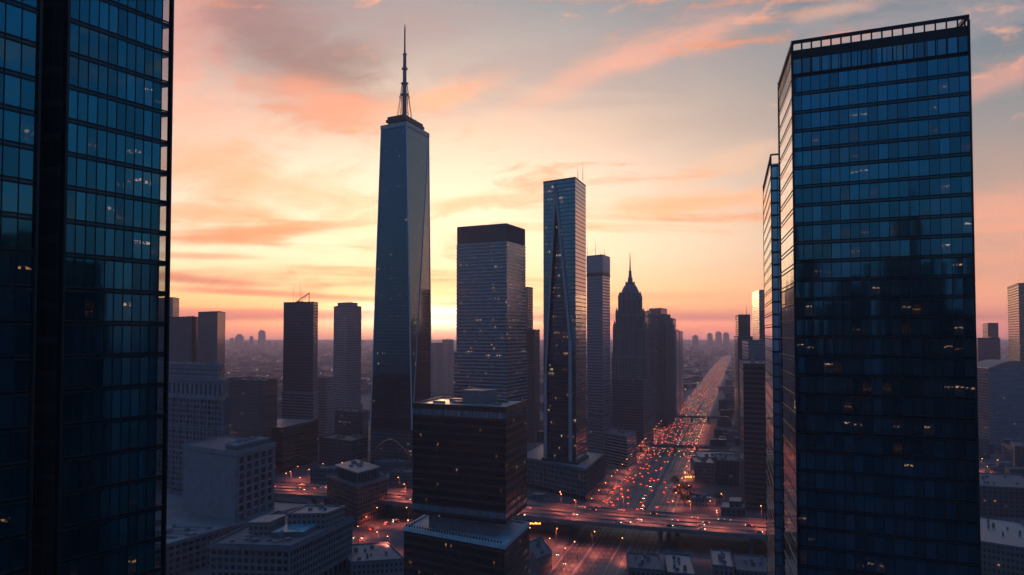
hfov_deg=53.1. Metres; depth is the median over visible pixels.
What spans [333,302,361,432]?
notched tower
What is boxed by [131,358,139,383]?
window
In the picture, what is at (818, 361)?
window
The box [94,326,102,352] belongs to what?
window
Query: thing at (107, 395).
window
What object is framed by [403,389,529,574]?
office block
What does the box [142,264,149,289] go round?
window
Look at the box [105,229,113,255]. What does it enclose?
window
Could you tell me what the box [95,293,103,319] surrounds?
window
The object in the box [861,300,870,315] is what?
window
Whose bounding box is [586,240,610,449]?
slab tower
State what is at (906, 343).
window
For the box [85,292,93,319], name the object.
window
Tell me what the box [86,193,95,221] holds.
window
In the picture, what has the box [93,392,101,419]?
window
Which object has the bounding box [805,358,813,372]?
window
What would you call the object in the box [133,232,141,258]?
window
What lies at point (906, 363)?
window
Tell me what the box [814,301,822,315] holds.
window
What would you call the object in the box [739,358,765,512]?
dark slab block
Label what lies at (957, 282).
window
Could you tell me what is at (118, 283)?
window
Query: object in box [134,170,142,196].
window
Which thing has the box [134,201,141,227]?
window
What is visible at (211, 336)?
ribbed tower
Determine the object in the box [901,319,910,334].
window
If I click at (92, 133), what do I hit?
window
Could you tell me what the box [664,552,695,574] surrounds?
building
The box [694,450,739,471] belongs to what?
building
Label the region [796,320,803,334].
window
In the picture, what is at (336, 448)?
dark block
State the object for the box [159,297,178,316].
slim tower
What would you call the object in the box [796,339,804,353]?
window
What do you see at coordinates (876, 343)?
window
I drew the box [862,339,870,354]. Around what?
window
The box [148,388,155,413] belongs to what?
window
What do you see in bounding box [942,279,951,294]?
window
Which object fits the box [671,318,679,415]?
stepped tower
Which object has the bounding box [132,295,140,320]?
window
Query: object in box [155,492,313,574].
long low building
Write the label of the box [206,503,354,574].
grey office block
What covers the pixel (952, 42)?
top window
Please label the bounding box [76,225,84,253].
window
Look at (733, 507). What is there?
building
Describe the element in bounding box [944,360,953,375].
window
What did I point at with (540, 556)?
building
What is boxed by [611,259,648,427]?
art deco tower
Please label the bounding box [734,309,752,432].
lit crown tower
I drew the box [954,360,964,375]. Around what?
window
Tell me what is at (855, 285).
window
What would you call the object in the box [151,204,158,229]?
window
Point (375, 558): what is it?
building
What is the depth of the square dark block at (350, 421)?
1247.73 m
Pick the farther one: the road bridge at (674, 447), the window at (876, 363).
the road bridge at (674, 447)
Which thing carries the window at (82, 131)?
in the glass office tower at (83, 83)
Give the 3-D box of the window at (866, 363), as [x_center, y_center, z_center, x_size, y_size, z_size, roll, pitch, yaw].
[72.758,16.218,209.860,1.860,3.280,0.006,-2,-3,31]
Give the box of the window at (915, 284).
[911,279,920,294]
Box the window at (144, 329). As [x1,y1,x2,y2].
[141,326,148,351]
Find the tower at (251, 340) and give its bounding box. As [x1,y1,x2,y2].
[249,336,253,345]
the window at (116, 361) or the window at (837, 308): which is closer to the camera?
the window at (116, 361)
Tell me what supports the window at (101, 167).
in the glass office tower at (83, 83)
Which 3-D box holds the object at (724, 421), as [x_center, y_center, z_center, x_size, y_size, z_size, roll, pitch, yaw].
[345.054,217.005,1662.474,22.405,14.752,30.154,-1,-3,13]
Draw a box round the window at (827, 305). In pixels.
[823,301,831,315]
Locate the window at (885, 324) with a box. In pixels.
[881,320,890,334]
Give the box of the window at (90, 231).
[86,226,94,253]
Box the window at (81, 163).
[77,158,86,186]
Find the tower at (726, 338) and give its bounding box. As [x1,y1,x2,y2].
[723,332,728,345]
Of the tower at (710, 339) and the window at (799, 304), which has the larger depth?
the tower at (710, 339)
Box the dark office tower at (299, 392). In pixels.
[281,289,318,418]
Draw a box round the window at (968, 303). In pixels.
[964,298,973,314]
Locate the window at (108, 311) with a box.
[104,293,112,320]
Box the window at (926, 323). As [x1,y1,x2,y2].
[922,319,931,334]
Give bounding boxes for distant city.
[225,341,1008,394]
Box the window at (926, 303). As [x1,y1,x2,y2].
[922,299,931,314]
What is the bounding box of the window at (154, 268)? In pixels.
[150,265,157,290]
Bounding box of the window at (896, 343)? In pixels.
[892,339,900,354]
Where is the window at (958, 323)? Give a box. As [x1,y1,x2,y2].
[953,319,963,334]
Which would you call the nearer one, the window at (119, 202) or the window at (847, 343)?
the window at (119, 202)
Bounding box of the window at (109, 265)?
[105,261,113,287]
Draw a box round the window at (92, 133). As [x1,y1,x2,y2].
[88,128,96,155]
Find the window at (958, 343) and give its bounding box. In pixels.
[954,339,963,355]
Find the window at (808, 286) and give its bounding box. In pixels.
[804,282,812,296]
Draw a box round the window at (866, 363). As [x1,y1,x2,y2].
[862,359,871,373]
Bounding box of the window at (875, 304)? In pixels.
[871,300,880,315]
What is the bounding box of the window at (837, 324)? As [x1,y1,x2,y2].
[833,320,841,334]
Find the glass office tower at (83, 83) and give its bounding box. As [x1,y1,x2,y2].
[0,0,173,574]
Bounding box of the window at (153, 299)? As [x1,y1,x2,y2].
[150,295,157,320]
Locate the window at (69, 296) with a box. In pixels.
[65,292,73,319]
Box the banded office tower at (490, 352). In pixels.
[453,223,526,406]
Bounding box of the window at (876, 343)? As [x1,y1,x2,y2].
[872,339,880,354]
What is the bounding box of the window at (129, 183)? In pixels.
[125,168,133,194]
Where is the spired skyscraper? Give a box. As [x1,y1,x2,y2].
[370,25,431,467]
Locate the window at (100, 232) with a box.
[96,227,104,254]
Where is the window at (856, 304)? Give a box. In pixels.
[852,300,860,315]
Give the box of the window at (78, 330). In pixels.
[74,326,82,353]
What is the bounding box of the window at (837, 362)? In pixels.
[833,358,841,373]
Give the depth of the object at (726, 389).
2509.28 m
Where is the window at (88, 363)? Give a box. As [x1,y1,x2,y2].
[83,359,92,386]
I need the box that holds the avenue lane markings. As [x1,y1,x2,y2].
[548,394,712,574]
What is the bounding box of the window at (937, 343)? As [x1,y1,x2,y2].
[933,339,942,354]
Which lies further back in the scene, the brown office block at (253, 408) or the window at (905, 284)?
the brown office block at (253, 408)
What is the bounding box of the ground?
[183,340,1023,574]
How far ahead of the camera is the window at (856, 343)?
211.08 m
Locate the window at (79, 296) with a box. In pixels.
[74,292,83,319]
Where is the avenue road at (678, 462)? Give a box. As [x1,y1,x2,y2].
[542,355,731,574]
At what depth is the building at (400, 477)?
937.81 m
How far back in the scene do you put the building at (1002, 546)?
580.62 m
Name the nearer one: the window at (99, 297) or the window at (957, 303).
the window at (99, 297)
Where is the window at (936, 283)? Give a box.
[932,279,941,294]
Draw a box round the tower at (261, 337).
[258,330,265,346]
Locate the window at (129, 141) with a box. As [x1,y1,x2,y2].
[126,136,133,163]
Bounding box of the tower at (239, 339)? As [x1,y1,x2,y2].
[235,334,243,346]
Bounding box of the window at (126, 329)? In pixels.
[123,326,130,352]
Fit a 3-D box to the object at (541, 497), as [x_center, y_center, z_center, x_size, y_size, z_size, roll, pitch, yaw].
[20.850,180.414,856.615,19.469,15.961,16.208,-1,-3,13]
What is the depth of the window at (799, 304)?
217.47 m
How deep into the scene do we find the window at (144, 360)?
132.67 m
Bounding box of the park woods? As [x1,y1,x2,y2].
[683,374,696,391]
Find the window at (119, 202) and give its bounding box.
[116,198,123,224]
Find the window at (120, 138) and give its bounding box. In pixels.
[117,134,124,161]
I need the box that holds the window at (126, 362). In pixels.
[122,358,130,384]
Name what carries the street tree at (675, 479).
on the avenue road at (678, 462)
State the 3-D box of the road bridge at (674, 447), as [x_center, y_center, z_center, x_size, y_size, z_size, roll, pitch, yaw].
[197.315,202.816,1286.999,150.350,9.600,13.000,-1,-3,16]
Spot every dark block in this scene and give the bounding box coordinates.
[319,433,367,464]
[334,407,367,454]
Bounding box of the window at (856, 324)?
[852,320,860,334]
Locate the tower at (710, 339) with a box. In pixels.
[707,333,712,345]
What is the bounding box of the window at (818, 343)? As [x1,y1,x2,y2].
[814,339,822,353]
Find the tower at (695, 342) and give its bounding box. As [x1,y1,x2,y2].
[692,335,698,347]
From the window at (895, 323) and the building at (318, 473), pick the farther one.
the building at (318, 473)
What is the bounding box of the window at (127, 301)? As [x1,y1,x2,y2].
[123,294,131,320]
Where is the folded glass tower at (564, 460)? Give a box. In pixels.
[527,177,605,500]
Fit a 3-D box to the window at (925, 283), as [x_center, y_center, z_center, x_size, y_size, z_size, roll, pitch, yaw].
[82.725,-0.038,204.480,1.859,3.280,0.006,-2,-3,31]
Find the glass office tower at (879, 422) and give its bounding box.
[777,14,980,574]
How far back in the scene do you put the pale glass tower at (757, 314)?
1712.51 m
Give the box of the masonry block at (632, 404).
[613,377,653,447]
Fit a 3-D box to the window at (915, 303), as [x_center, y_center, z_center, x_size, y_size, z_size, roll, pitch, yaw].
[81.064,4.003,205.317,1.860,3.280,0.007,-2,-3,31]
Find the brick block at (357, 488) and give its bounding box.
[326,459,388,526]
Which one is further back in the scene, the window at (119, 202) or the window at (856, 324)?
the window at (856, 324)
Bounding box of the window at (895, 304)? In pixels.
[891,300,900,314]
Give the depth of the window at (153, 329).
134.27 m
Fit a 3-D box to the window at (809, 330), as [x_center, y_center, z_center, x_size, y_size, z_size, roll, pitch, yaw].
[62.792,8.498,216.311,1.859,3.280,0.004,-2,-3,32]
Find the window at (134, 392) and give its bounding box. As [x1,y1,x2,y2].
[131,389,138,415]
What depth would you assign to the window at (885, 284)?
208.57 m
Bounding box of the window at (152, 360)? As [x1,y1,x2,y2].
[149,357,156,382]
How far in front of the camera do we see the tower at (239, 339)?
11349.47 m
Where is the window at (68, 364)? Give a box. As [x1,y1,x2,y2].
[63,360,72,387]
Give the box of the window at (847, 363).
[843,358,851,373]
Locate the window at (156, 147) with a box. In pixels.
[152,143,159,168]
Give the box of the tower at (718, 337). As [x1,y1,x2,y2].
[715,331,721,344]
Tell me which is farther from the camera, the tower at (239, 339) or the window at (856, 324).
the tower at (239, 339)
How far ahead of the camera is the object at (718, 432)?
1451.96 m
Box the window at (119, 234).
[115,230,123,256]
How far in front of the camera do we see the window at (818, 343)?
215.14 m
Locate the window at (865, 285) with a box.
[861,281,869,295]
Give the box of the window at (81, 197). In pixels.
[76,192,85,219]
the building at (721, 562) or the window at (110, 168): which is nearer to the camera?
the window at (110, 168)
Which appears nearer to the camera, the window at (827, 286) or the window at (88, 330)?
the window at (88, 330)
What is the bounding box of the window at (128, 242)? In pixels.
[124,231,132,257]
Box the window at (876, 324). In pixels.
[871,320,880,334]
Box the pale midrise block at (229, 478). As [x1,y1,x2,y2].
[182,435,276,522]
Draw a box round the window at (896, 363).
[892,359,901,374]
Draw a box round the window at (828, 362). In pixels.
[824,358,832,372]
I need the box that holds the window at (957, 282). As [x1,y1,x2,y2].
[953,278,962,293]
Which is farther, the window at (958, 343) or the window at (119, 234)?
the window at (958, 343)
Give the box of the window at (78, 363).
[73,359,82,387]
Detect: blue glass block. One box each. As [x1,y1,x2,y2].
[742,339,764,359]
[977,360,1023,450]
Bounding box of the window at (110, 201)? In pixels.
[106,196,114,223]
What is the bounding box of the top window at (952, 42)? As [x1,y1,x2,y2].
[793,36,967,73]
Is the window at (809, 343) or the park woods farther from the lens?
the park woods
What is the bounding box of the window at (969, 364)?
[965,360,974,375]
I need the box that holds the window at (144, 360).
[140,357,147,383]
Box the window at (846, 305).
[842,300,850,315]
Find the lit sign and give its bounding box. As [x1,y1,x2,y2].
[529,521,540,524]
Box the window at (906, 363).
[902,359,911,374]
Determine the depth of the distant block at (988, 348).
1842.22 m
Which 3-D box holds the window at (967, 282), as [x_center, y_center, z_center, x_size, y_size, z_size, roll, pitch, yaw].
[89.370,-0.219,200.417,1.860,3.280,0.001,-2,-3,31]
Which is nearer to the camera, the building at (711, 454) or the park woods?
the building at (711, 454)
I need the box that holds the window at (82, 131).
[78,125,86,153]
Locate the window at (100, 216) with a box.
[96,195,105,222]
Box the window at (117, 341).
[113,326,121,352]
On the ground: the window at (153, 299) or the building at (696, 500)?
the building at (696, 500)
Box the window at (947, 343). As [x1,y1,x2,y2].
[943,339,952,355]
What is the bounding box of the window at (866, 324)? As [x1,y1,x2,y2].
[862,320,870,334]
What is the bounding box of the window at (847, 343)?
[843,339,851,353]
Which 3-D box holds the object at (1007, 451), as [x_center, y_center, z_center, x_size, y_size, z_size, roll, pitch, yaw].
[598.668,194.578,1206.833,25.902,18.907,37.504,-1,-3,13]
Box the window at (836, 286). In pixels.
[832,281,840,296]
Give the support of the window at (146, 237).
in the glass office tower at (83, 83)
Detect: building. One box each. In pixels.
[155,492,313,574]
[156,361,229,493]
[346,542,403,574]
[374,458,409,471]
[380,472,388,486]
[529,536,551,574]
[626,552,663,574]
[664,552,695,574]
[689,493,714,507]
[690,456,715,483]
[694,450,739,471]
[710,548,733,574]
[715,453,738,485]
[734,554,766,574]
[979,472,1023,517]
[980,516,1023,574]
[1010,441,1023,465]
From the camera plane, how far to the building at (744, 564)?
631.15 m
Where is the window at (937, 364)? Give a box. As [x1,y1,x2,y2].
[933,360,942,375]
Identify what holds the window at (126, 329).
in the glass office tower at (83, 83)
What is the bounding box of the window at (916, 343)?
[912,339,921,354]
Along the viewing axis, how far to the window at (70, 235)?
122.17 m
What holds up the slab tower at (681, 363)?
on the ground
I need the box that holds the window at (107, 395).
[103,391,111,418]
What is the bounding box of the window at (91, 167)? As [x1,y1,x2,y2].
[87,160,95,188]
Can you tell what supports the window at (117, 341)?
in the glass office tower at (83, 83)
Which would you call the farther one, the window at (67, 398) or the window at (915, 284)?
the window at (915, 284)
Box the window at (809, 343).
[805,339,813,353]
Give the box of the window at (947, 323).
[943,319,952,334]
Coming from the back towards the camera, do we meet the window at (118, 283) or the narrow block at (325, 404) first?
the narrow block at (325, 404)
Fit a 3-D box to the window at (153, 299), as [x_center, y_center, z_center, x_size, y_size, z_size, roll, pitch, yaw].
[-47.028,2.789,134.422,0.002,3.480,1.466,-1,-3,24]
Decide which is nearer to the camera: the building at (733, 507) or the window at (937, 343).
the window at (937, 343)
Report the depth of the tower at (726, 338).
11931.10 m
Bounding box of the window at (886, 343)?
[882,339,890,354]
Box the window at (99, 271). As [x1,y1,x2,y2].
[95,260,103,287]
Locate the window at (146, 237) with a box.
[142,233,149,258]
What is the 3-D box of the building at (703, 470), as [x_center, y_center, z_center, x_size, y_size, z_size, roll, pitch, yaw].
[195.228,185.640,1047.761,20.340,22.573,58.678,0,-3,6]
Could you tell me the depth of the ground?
919.18 m
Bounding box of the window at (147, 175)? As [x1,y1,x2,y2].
[143,171,150,197]
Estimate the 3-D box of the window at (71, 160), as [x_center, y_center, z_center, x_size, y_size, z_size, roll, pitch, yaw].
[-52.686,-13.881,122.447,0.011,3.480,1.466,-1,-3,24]
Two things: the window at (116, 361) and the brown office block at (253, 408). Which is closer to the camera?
the window at (116, 361)
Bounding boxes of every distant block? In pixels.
[977,337,1000,361]
[982,323,998,337]
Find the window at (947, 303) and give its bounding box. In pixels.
[942,299,952,314]
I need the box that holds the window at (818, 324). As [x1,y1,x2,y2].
[814,320,822,334]
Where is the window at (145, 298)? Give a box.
[141,295,148,320]
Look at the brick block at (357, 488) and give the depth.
824.04 m
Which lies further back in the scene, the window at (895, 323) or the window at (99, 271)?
the window at (895, 323)
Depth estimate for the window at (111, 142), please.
128.28 m
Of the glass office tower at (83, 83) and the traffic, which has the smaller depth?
the glass office tower at (83, 83)
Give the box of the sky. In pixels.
[159,0,1023,339]
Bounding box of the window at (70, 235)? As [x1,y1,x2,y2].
[66,224,74,252]
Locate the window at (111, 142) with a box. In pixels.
[107,132,115,159]
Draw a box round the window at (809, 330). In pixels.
[805,320,813,334]
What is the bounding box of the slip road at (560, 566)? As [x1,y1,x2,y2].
[352,511,577,574]
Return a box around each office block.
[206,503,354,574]
[228,376,277,441]
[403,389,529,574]
[588,411,608,452]
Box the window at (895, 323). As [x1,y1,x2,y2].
[891,319,900,334]
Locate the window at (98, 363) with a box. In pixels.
[93,359,102,385]
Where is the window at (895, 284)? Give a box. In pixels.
[891,280,899,295]
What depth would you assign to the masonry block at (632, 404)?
1355.74 m
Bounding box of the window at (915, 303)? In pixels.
[911,299,920,314]
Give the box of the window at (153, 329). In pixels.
[149,326,156,351]
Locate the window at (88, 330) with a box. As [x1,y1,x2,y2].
[84,326,92,353]
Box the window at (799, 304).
[796,301,803,315]
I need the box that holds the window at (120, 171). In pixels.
[116,166,124,193]
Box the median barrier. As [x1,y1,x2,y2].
[618,397,705,509]
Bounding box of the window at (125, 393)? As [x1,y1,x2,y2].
[122,390,129,416]
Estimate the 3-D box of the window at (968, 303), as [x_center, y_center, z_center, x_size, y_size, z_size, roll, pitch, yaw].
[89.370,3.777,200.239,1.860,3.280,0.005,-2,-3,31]
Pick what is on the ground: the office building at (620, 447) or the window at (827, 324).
the office building at (620, 447)
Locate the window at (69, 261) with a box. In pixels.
[65,258,74,285]
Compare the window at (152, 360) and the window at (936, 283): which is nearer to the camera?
the window at (152, 360)
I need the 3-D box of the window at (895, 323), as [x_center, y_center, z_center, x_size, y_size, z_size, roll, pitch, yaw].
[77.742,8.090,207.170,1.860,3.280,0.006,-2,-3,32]
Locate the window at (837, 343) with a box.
[833,339,841,353]
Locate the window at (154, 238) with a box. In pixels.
[151,234,158,259]
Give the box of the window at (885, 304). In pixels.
[881,300,890,314]
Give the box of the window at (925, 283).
[921,279,930,294]
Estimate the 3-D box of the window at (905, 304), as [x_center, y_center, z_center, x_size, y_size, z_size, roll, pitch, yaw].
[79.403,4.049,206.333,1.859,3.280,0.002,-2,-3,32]
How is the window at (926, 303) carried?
in the glass office tower at (879, 422)
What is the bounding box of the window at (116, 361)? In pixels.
[113,358,121,384]
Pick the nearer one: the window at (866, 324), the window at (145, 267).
the window at (145, 267)
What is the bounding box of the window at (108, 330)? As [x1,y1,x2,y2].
[104,326,112,352]
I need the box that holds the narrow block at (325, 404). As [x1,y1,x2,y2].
[317,377,332,444]
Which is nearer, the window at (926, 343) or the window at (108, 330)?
the window at (108, 330)
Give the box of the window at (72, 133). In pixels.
[68,123,76,151]
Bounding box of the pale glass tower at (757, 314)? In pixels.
[752,290,763,339]
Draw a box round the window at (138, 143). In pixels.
[135,138,142,165]
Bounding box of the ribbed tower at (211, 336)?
[198,311,225,376]
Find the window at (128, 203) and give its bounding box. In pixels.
[125,199,132,225]
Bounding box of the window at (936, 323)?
[932,319,941,334]
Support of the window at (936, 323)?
in the glass office tower at (879, 422)
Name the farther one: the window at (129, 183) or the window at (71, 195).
the window at (129, 183)
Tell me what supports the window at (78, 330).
in the glass office tower at (83, 83)
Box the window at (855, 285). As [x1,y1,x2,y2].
[851,281,860,295]
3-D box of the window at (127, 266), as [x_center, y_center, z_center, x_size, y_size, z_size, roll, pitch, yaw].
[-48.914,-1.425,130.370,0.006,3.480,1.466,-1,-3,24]
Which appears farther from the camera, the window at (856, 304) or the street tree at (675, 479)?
the street tree at (675, 479)
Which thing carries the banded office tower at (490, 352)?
on the ground
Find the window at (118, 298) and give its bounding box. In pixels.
[114,294,122,320]
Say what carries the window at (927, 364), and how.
in the glass office tower at (879, 422)
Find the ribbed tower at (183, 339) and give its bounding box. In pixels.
[158,316,197,362]
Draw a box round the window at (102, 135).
[98,130,106,157]
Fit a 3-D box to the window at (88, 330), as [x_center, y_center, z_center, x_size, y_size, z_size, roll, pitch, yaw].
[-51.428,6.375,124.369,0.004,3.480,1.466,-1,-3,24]
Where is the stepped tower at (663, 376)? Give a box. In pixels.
[649,308,674,426]
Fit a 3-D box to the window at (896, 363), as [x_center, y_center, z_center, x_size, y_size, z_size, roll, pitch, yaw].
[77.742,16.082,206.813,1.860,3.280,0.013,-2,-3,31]
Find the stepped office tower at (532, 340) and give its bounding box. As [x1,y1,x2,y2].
[525,287,539,442]
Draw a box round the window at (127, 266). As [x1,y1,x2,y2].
[124,263,131,288]
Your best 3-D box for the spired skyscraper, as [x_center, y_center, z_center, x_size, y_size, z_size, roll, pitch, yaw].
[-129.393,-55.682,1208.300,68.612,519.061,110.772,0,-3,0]
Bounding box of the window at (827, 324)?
[823,320,831,334]
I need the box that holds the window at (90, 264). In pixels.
[85,259,94,286]
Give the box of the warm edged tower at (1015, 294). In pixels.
[1007,283,1023,361]
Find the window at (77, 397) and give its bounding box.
[72,393,81,421]
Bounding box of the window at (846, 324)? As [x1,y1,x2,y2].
[842,320,851,334]
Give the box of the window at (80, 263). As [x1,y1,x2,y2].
[75,259,84,286]
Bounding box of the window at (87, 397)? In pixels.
[83,392,91,420]
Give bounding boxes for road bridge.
[636,443,729,452]
[674,416,732,421]
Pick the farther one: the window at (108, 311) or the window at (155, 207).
the window at (155, 207)
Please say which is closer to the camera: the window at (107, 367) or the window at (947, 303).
the window at (107, 367)
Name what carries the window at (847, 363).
in the glass office tower at (879, 422)
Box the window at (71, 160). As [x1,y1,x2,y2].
[67,157,75,185]
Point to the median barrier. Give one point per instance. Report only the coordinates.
(650, 497)
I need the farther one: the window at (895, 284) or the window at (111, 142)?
the window at (895, 284)
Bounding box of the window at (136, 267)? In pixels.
[133,263,140,289]
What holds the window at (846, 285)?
in the glass office tower at (879, 422)
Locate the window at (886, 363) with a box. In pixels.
[882,359,891,374]
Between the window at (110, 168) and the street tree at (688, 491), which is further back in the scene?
the street tree at (688, 491)
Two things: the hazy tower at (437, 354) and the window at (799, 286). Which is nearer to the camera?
the window at (799, 286)
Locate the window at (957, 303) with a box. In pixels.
[953,299,962,314]
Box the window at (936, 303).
[932,299,941,314]
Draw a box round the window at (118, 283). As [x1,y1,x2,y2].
[114,262,122,288]
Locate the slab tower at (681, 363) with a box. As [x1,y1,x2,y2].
[679,331,682,406]
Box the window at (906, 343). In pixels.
[902,339,911,354]
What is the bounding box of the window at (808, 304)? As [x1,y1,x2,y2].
[805,301,812,315]
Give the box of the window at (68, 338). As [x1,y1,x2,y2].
[64,326,72,353]
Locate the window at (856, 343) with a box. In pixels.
[852,339,861,354]
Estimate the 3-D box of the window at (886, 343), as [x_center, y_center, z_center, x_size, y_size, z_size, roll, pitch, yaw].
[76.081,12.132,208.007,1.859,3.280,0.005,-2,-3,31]
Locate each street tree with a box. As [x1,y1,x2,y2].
[669,475,679,486]
[674,486,687,494]
[679,494,689,505]
[684,489,699,495]
[714,491,722,502]
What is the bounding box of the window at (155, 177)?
[152,173,159,198]
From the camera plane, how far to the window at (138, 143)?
132.53 m
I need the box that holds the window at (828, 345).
[824,339,832,353]
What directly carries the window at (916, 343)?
in the glass office tower at (879, 422)
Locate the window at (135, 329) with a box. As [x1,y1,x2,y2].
[132,326,139,351]
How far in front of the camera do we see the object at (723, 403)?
1967.71 m
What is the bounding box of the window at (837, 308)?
[833,301,841,315]
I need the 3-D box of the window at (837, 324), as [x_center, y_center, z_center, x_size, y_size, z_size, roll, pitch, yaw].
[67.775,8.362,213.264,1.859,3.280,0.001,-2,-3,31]
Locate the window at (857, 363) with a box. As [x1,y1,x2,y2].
[853,359,861,373]
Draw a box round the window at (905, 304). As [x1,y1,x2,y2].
[901,299,910,314]
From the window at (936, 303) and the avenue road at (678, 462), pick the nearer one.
the window at (936, 303)
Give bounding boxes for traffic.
[641,358,726,457]
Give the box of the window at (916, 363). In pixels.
[912,359,921,374]
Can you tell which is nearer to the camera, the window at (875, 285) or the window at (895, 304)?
the window at (895, 304)
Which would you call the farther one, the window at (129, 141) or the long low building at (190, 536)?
the long low building at (190, 536)
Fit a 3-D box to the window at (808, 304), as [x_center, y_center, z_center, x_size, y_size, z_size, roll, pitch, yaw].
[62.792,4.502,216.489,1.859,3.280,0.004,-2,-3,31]
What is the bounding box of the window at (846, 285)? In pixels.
[842,281,850,296]
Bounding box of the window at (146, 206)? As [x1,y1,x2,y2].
[143,202,150,228]
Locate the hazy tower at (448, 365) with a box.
[442,339,453,392]
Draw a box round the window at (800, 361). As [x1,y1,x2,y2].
[797,358,804,372]
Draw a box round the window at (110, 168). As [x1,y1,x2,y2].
[107,164,115,191]
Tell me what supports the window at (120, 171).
in the glass office tower at (83, 83)
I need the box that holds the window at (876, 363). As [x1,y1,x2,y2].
[872,359,881,373]
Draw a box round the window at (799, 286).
[796,282,803,296]
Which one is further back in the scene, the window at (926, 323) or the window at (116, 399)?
the window at (926, 323)
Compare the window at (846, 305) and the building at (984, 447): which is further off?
the building at (984, 447)
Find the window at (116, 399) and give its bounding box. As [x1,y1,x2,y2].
[112,390,120,417]
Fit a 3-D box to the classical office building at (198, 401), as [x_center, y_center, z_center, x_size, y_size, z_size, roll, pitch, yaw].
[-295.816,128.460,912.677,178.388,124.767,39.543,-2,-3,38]
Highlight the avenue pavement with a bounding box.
[532,392,720,574]
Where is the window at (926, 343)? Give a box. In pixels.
[922,339,931,354]
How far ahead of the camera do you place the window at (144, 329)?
132.85 m
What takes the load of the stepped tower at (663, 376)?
on the ground
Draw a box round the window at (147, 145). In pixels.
[144,141,151,166]
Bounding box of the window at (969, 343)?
[965,339,973,355]
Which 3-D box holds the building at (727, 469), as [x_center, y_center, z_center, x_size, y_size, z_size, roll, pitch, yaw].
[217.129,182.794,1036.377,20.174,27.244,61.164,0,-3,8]
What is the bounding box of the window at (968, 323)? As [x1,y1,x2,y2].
[964,319,973,334]
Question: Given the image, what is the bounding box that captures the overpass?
[156,482,766,554]
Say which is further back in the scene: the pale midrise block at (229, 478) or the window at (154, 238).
the pale midrise block at (229, 478)
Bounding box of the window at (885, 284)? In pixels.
[881,280,889,295]
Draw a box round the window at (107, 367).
[103,358,111,385]
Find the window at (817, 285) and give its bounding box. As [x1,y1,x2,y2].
[814,282,821,296]
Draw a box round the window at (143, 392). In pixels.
[140,388,147,414]
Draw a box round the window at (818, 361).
[815,358,822,372]
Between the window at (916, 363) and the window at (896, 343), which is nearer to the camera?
the window at (916, 363)
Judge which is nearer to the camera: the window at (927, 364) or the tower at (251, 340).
the window at (927, 364)
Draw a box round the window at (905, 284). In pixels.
[901,280,910,294]
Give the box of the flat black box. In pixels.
[272,418,317,472]
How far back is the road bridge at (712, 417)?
1729.01 m
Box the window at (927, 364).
[923,359,932,374]
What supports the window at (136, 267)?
in the glass office tower at (83, 83)
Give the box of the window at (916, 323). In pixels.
[912,319,921,334]
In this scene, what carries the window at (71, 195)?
in the glass office tower at (83, 83)
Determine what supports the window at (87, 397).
in the glass office tower at (83, 83)
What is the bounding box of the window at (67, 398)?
[63,394,71,422]
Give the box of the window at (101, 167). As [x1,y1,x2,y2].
[97,162,105,190]
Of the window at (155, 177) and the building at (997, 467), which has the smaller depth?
the window at (155, 177)
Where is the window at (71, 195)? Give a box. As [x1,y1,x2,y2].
[67,190,75,218]
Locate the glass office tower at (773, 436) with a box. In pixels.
[762,153,782,574]
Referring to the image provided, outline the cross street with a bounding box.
[275,403,739,473]
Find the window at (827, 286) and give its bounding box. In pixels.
[823,282,831,296]
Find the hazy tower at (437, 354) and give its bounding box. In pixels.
[431,342,443,396]
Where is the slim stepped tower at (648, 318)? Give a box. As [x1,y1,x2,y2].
[645,310,652,377]
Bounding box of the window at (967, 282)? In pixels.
[963,278,972,293]
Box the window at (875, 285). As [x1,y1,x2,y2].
[871,280,879,295]
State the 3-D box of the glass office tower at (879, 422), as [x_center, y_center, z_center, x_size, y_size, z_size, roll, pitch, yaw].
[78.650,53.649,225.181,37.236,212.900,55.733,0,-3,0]
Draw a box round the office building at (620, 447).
[604,428,635,468]

